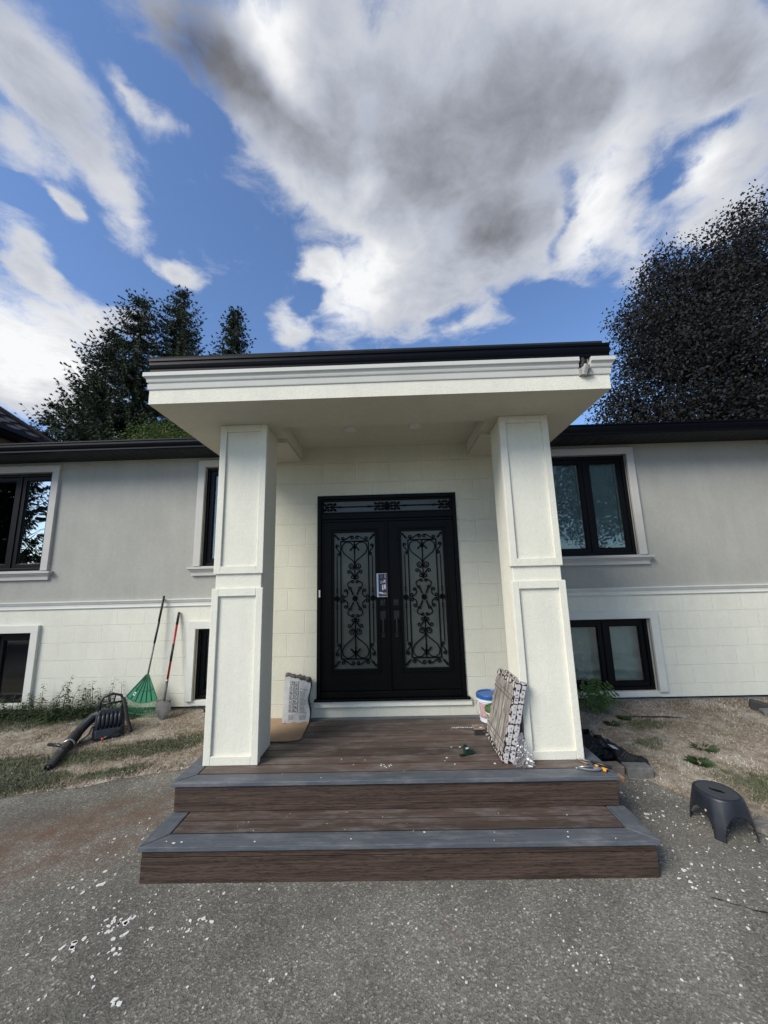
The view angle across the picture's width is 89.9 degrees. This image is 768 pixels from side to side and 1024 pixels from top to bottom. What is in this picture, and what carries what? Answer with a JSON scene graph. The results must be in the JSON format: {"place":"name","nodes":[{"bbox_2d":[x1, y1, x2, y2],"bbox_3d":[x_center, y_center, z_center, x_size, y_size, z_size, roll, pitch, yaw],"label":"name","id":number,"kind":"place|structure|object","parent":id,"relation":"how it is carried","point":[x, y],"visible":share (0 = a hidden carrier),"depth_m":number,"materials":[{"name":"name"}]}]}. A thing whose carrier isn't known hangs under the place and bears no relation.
{"place":"outdoors","nodes":[
{"label":"outdoors","id":0,"kind":"place"},
{"bbox_2d":[0,709,204,797],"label":"lawn","id":1,"kind":"structure","parent":0,"point":[155,732],"depth_m":4.39,"materials":[{"name":"brown soil"}]},
{"bbox_2d":[0,697,7,719],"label":"weed plant","id":2,"kind":"object","parent":1,"relation":"on","point":[2,700],"visible":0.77,"depth_m":5.37,"materials":[{"name":"green plant"}]},
{"bbox_2d":[0,693,30,718],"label":"weed plant","id":3,"kind":"object","parent":1,"relation":"on","point":[17,706],"visible":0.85,"depth_m":5.35,"materials":[{"name":"green plant"}]},
{"bbox_2d":[20,684,47,719],"bbox_3d":[-4.931,2.669,5.413,0.353,0.462,0.258,-5,-11,20],"label":"weed plant","id":4,"kind":"object","parent":1,"relation":"on","point":[30,704],"visible":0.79,"depth_m":5.39,"materials":[{"name":"green plant"}]},
{"bbox_2d":[32,698,59,721],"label":"weed plant","id":5,"kind":"object","parent":1,"relation":"on","point":[41,711],"visible":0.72,"depth_m":5.28,"materials":[{"name":"green plant"}]},
{"bbox_2d":[37,702,67,724],"bbox_3d":[-4.485,2.719,5.189,0.381,0.288,0.249,-2,-10,1],"label":"weed plant","id":6,"kind":"object","parent":1,"relation":"on","point":[45,716],"visible":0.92,"depth_m":5.16,"materials":[{"name":"green plant"}]},
{"bbox_2d":[48,682,71,718],"bbox_3d":[-4.555,2.632,5.377,0.299,0.503,0.247,2,-11,-17],"label":"weed plant","id":7,"kind":"object","parent":1,"relation":"on","point":[54,707],"visible":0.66,"depth_m":5.34,"materials":[{"name":"green plant"}]},
{"bbox_2d":[51,675,81,719],"bbox_3d":[-4.419,2.585,5.349,0.433,0.579,0.230,-7,-11,26],"label":"weed plant","id":8,"kind":"object","parent":1,"relation":"on","point":[65,698],"visible":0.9,"depth_m":5.34,"materials":[{"name":"green plant"}]},
{"bbox_2d":[0,701,142,726],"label":"ground cover","id":9,"kind":"object","parent":1,"relation":"on","point":[41,713],"visible":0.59,"depth_m":5.30,"materials":[{"name":"green plant"}]},
{"bbox_2d":[62,692,93,719],"bbox_3d":[-4.217,2.673,5.302,0.370,0.377,0.239,1,-11,-16],"label":"weed plant","id":10,"kind":"object","parent":1,"relation":"on","point":[71,716],"visible":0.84,"depth_m":5.30,"materials":[{"name":"green plant"}]},
{"bbox_2d":[44,692,132,770],"bbox_3d":[-3.482,2.496,4.516,0.573,0.553,1.030,-6,-11,23],"label":"leaf blower","id":11,"kind":"object","parent":1,"relation":"on","point":[108,723],"visible":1,"depth_m":4.66,"materials":[{"name":"black plastic"}]},
{"bbox_2d":[76,681,100,719],"bbox_3d":[-4.115,2.617,5.366,0.412,0.499,0.326,-2,-10,1],"label":"weed plant","id":12,"kind":"object","parent":1,"relation":"on","point":[85,706],"visible":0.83,"depth_m":5.35,"materials":[{"name":"green plant"}]},
{"bbox_2d":[85,678,114,710],"bbox_3d":[-3.965,2.606,5.400,0.476,0.520,0.261,-6,-11,24],"label":"weed plant","id":13,"kind":"object","parent":1,"relation":"on","point":[101,696],"visible":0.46,"depth_m":5.40,"materials":[{"name":"green plant"}]},
{"bbox_2d":[93,691,117,711],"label":"weed plant","id":14,"kind":"object","parent":1,"relation":"on","point":[104,702],"visible":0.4,"depth_m":5.29,"materials":[{"name":"green plant"}]},
{"bbox_2d":[116,596,164,717],"bbox_3d":[-3.378,2.069,5.445,0.752,1.713,0.271,-2,-10,1],"label":"leaf rake","id":15,"kind":"object","parent":1,"relation":"on","point":[142,691],"visible":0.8,"depth_m":5.33,"materials":[{"name":"green plastic"}]},
{"bbox_2d":[155,612,179,719],"bbox_3d":[-3.046,2.137,5.399,0.206,1.400,0.341,2,-11,-20],"label":"shovel","id":16,"kind":"object","parent":1,"relation":"on","point":[163,708],"visible":0.98,"depth_m":5.24,"materials":[{"name":"red"}]},
{"bbox_2d":[0,768,767,1023],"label":"driveway","id":17,"kind":"structure","parent":0,"point":[366,972],"depth_m":2.11,"materials":[{"name":"grey asphalt"}]},
{"bbox_2d":[8,779,767,1023],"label":"stucco drops","id":18,"kind":"object","parent":17,"relation":"on","point":[75,942],"visible":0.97,"depth_m":2.20,"materials":[{"name":"white paint"}]},
{"bbox_2d":[137,715,660,883],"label":"porch steps","id":19,"kind":"structure","parent":17,"relation":"on","point":[310,834],"depth_m":2.83,"materials":[{"name":"brown wood"}]},
{"bbox_2d":[270,718,310,741],"bbox_3d":[-1.108,2.267,4.016,0.615,0.006,0.643,-2,-10,1],"label":"cardboard sheet","id":20,"kind":"object","parent":19,"relation":"on","point":[280,731],"visible":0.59,"depth_m":3.96,"materials":[{"name":"beige cardboard"}]},
{"bbox_2d":[282,672,311,722],"bbox_3d":[-0.963,2.055,4.279,0.309,0.505,0.128,0,-10,-6],"label":"mortar bag","id":21,"kind":"object","parent":20,"relation":"on","point":[296,702],"visible":1,"depth_m":4.24,"materials":[{"name":"white paper"}]},
{"bbox_2d":[166,719,616,843],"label":"stucco flecks","id":22,"kind":"object","parent":19,"relation":"on","point":[386,767],"visible":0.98,"depth_m":3.14,"materials":[{"name":"paint"}]},
{"bbox_2d":[472,724,484,734],"bbox_3d":[0.933,2.151,3.797,0.106,0.063,0.111,-2,-10,1],"label":"screw box","id":23,"kind":"object","parent":19,"relation":"on","point":[479,729],"visible":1,"depth_m":3.79,"materials":[{"name":"brown cardboard"}]},
{"bbox_2d":[476,689,493,722],"bbox_3d":[1.139,2.099,4.150,0.307,0.282,0.290,-2,-10,1],"label":"plastic pail","id":24,"kind":"object","parent":19,"relation":"on","point":[484,697],"visible":0.49,"depth_m":4.09,"materials":[{"name":"white plastic"}]},
{"bbox_2d":[486,668,521,763],"bbox_3d":[1.074,1.805,3.487,0.208,0.624,0.589,-2,-10,1],"label":"tile carton","id":25,"kind":"object","parent":19,"relation":"on","point":[503,712],"visible":1,"depth_m":3.37,"materials":[{"name":"beige cardboard"}]},
{"bbox_2d":[505,670,526,763],"bbox_3d":[1.123,1.797,3.444,0.201,0.623,0.504,-2,-10,1],"label":"tile carton","id":26,"kind":"object","parent":19,"relation":"on","point":[513,750],"visible":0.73,"depth_m":3.20,"materials":[{"name":"grey cardboard"}]},
{"bbox_2d":[517,732,532,765],"bbox_3d":[1.131,1.938,3.144,0.192,0.249,0.142,-2,-10,1],"label":"plastic wrap","id":27,"kind":"object","parent":19,"relation":"on","point":[521,753],"visible":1,"depth_m":3.15,"materials":[{"name":"clear plastic"}]},
{"bbox_2d":[575,765,602,770],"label":"pliers","id":28,"kind":"object","parent":19,"relation":"on","point":[587,767],"visible":1,"depth_m":3.01,"materials":[{"name":"grey metal"}]},
{"bbox_2d":[578,758,611,768],"bbox_3d":[1.702,2.028,3.114,0.025,0.024,0.258,8,-14,-42],"label":"screwdriver","id":29,"kind":"object","parent":19,"relation":"on","point":[602,764],"visible":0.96,"depth_m":3.07,"materials":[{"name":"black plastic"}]},
{"bbox_2d":[588,763,607,771],"bbox_3d":[1.690,2.015,3.041,0.027,0.022,0.158,5,-12,-30],"label":"utility knife","id":30,"kind":"object","parent":19,"relation":"on","point":[604,769],"visible":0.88,"depth_m":3.00,"materials":[{"name":"yellow plastic"}]},
{"bbox_2d":[690,780,758,843],"bbox_3d":[2.562,2.264,2.934,0.326,0.265,0.380,-2,-10,1],"label":"step stool","id":31,"kind":"object","parent":17,"relation":"on","point":[722,806],"visible":1,"depth_m":2.83,"materials":[{"name":"black plastic"}]},
{"bbox_2d":[712,897,767,912],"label":"driveway crack","id":32,"kind":"object","parent":17,"relation":"on","point":[744,906],"visible":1,"depth_m":2.23,"materials":[{"name":"black asphalt"}]},
{"bbox_2d":[747,815,767,835],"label":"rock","id":33,"kind":"object","parent":17,"relation":"on","point":[760,823],"visible":0.96,"depth_m":2.87,"materials":[{"name":"grey stone"}]},
{"bbox_2d":[0,696,767,816],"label":"grass","id":34,"kind":"structure","parent":0,"point":[34,761],"depth_m":4.26,"materials":[{"name":"plant"}]},
{"bbox_2d":[0,0,767,436],"label":"sky","id":35,"kind":"structure","parent":0,"point":[341,174],"materials":[{"name":"blue"}]},
{"bbox_2d":[459,743,473,756],"bbox_3d":[0.712,2.060,3.341,0.129,0.092,0.051,2,-11,-19],"label":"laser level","id":36,"kind":"object","parent":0,"point":[467,750],"visible":1,"depth_m":3.33,"materials":[{"name":"green plastic"}]},
{"bbox_2d":[484,703,490,723],"bbox_3d":[1.138,2.090,3.908,0.216,0.212,0.216,-2,-10,1],"label":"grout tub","id":37,"kind":"object","parent":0,"point":[487,707],"visible":0.2,"depth_m":3.89,"materials":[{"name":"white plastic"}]},
{"bbox_2d":[579,698,767,818],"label":"lawn","id":38,"kind":"structure","parent":0,"point":[706,754],"depth_m":4.19,"materials":[{"name":"brown soil"}]},
{"bbox_2d":[0,699,766,811],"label":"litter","id":39,"kind":"object","parent":38,"relation":"on","point":[581,721],"visible":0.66,"depth_m":4.34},
{"bbox_2d":[577,678,619,711],"bbox_3d":[2.791,2.410,5.040,0.620,0.428,0.266,-2,-10,1],"label":"leafy seedling","id":40,"kind":"object","parent":38,"relation":"on","point":[592,698],"visible":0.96,"depth_m":5.06,"materials":[{"name":"green plant"}]},
{"bbox_2d":[581,728,618,761],"bbox_3d":[2.142,2.403,3.997,0.614,0.247,0.387,-2,-10,1],"label":"trash bag","id":41,"kind":"object","parent":38,"relation":"on","point":[598,746],"visible":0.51,"depth_m":3.88,"materials":[{"name":"black plastic"}]},
{"bbox_2d":[603,720,619,725],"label":"grass tuft","id":42,"kind":"object","parent":38,"relation":"on","point":[614,723],"visible":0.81,"depth_m":4.63,"materials":[{"name":"green plant"}]},
{"bbox_2d":[602,761,624,776],"bbox_3d":[2.076,2.443,3.639,0.343,0.100,0.125,-1,-10,-1],"label":"edging block","id":43,"kind":"object","parent":38,"relation":"on","point":[617,767],"depth_m":3.59,"materials":[{"name":"beige concrete"}]},
{"bbox_2d":[615,714,631,719],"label":"grass tuft","id":44,"kind":"object","parent":38,"relation":"on","point":[626,717],"visible":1,"depth_m":4.78,"materials":[{"name":"green plant"}]},
{"bbox_2d":[608,744,648,764],"bbox_3d":[2.408,2.405,3.794,0.308,0.167,0.135,-2,-10,1],"label":"downspout extension","id":45,"kind":"object","parent":38,"relation":"on","point":[620,754],"visible":0.87,"depth_m":3.76,"materials":[{"name":"black plastic"}]},
{"bbox_2d":[621,762,653,778],"bbox_3d":[2.382,2.432,3.614,0.227,0.100,0.125,-3,-10,6],"label":"edging block","id":46,"kind":"object","parent":38,"relation":"on","point":[640,770],"depth_m":3.56,"materials":[{"name":"concrete"}]},
{"bbox_2d":[621,710,682,717],"bbox_3d":[3.352,2.570,4.893,0.742,0.037,0.207,-3,-10,8],"label":"stick","id":47,"kind":"object","parent":38,"relation":"on","point":[654,716],"visible":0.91,"depth_m":4.79,"materials":[{"name":"brown wood"}]},
{"bbox_2d":[682,755,715,767],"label":"grass tuft","id":48,"kind":"object","parent":38,"relation":"on","point":[705,761],"visible":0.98,"depth_m":3.75,"materials":[{"name":"green plant"}]},
{"bbox_2d":[689,742,719,752],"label":"grass tuft","id":49,"kind":"object","parent":38,"relation":"on","point":[712,748],"visible":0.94,"depth_m":4.03,"materials":[{"name":"green plant"}]},
{"bbox_2d":[749,698,767,710],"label":"paver block","id":50,"kind":"object","parent":38,"relation":"on","point":[756,705],"depth_m":4.95,"materials":[{"name":"grey concrete"}]},
{"bbox_2d":[759,708,767,716],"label":"paver block","id":51,"kind":"object","parent":38,"relation":"on","point":[764,711],"depth_m":4.80,"materials":[{"name":"concrete"}]},
{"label":"ground","id":52,"kind":"structure","parent":0,"visible":0},
{"bbox_2d":[0,406,53,443],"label":"neighbouring house","id":53,"kind":"structure","parent":52,"relation":"on","point":[14,429],"depth_m":11.18,"materials":[{"name":"black"}]},
{"bbox_2d":[13,397,73,441],"bbox_3d":[-17.569,-0.146,19.698,5.744,12.064,5.384,-2,-10,1],"label":"spruce tree","id":54,"kind":"object","parent":52,"relation":"on","point":[42,422],"visible":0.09,"depth_m":20.14,"materials":[{"name":"green plant"}]},
{"bbox_2d":[44,369,114,441],"bbox_3d":[-16.392,-1.044,20.457,5.404,14.039,5.106,-2,-10,1],"label":"spruce tree","id":55,"kind":"object","parent":52,"relation":"on","point":[70,413],"visible":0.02,"depth_m":20.08,"materials":[{"name":"green plant"}]},
{"bbox_2d":[43,323,147,441],"bbox_3d":[-14.870,-2.243,19.656,6.091,16.026,5.999,-2,-10,1],"label":"spruce tree","id":56,"kind":"object","parent":52,"relation":"on","point":[99,389],"visible":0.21,"depth_m":19.62,"materials":[{"name":"green plant"}]},
{"bbox_2d":[66,288,179,440],"bbox_3d":[-13.215,-3.328,20.070,6.836,18.224,7.222,-2,-10,1],"label":"spruce tree","id":57,"kind":"object","parent":52,"relation":"on","point":[135,346],"visible":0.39,"depth_m":19.99,"materials":[{"name":"green plant"}]},
{"bbox_2d":[94,411,192,440],"bbox_3d":[-9.267,0.429,16.286,6.901,9.290,4.249,-2,-10,1],"label":"shade tree","id":58,"kind":"object","parent":52,"relation":"on","point":[150,434],"visible":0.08,"depth_m":16.20,"materials":[{"name":"green plant"}]},
{"bbox_2d":[105,285,212,439],"bbox_3d":[-11.319,-3.646,20.824,6.448,19.027,6.571,-9,-13,36],"label":"spruce tree","id":59,"kind":"object","parent":52,"relation":"on","point":[183,342],"visible":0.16,"depth_m":21.16,"materials":[{"name":"green plant"}]},
{"bbox_2d":[208,305,255,354],"bbox_3d":[-8.125,-3.008,20.363,4.821,17.448,4.488,-9,-13,35],"label":"spruce tree","id":60,"kind":"object","parent":52,"relation":"on","point":[235,333],"visible":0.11,"depth_m":21.40,"materials":[{"name":"green plant"}]},
{"bbox_2d":[0,341,767,765],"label":"house","id":61,"kind":"structure","parent":52,"relation":"on","point":[490,509],"depth_m":4.74,"materials":[{"name":"grey paint"}]},
{"bbox_2d":[0,625,40,708],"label":"window","id":62,"kind":"structure","parent":61,"relation":"in","point":[19,645],"depth_m":5.70,"materials":[{"name":"white metal"}]},
{"bbox_2d":[0,465,61,580],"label":"window","id":63,"kind":"structure","parent":61,"relation":"in","point":[28,502],"depth_m":6.10,"materials":[{"name":"black metal"}]},
{"bbox_2d":[184,621,209,705],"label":"window trim","id":64,"kind":"structure","parent":61,"relation":"in","point":[203,626],"depth_m":5.61,"materials":[{"name":"white metal"}]},
{"bbox_2d":[186,460,218,575],"bbox_3d":[-2.219,0.064,5.998,1.523,1.805,0.230,-2,-10,1],"label":"window","id":65,"kind":"structure","parent":61,"relation":"in","point":[207,568],"depth_m":6.00,"materials":[{"name":"white metal"}]},
{"bbox_2d":[321,521,388,690],"bbox_3d":[-0.350,1.082,4.556,0.791,1.947,0.118,-2,-10,1],"label":"front door","id":66,"kind":"structure","parent":61,"relation":"in","point":[354,637],"depth_m":4.57,"materials":[{"name":"black paint"}]},
{"bbox_2d":[377,573,386,596],"bbox_3d":[-0.024,0.870,4.573,0.124,0.274,0.004,-2,-10,1],"label":"flyer","id":67,"kind":"object","parent":66,"relation":"attached to","point":[381,584],"visible":1,"depth_m":4.57,"materials":[{"name":"grey paper"}]},
{"bbox_2d":[321,496,451,513],"bbox_3d":[0.031,-0.079,4.791,1.615,0.178,0.060,-2,-10,1],"label":"transom window","id":68,"kind":"structure","parent":61,"relation":"in","point":[411,504],"depth_m":4.79,"materials":[{"name":"black paint"}]},
{"bbox_2d":[388,519,461,689],"bbox_3d":[0.466,1.058,4.541,0.797,1.947,0.118,-2,-10,1],"label":"front door","id":69,"kind":"structure","parent":61,"relation":"in","point":[425,645],"depth_m":4.55,"materials":[{"name":"black paint"}]},
{"bbox_2d":[550,447,654,565],"bbox_3d":[3.154,-0.093,5.902,1.601,1.805,0.230,-2,-10,1],"label":"window","id":70,"kind":"structure","parent":61,"relation":"in","point":[595,523],"depth_m":5.96,"materials":[{"name":"black glass"}]},
{"bbox_2d":[569,610,668,697],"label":"window","id":71,"kind":"structure","parent":61,"relation":"in","point":[613,647],"depth_m":5.60,"materials":[{"name":"black metal"}]},
{"bbox_2d":[584,179,767,423],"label":"maple tree","id":72,"kind":"object","parent":52,"relation":"on","point":[701,345],"visible":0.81,"depth_m":14.38,"materials":[{"name":"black plant"}]}
]}

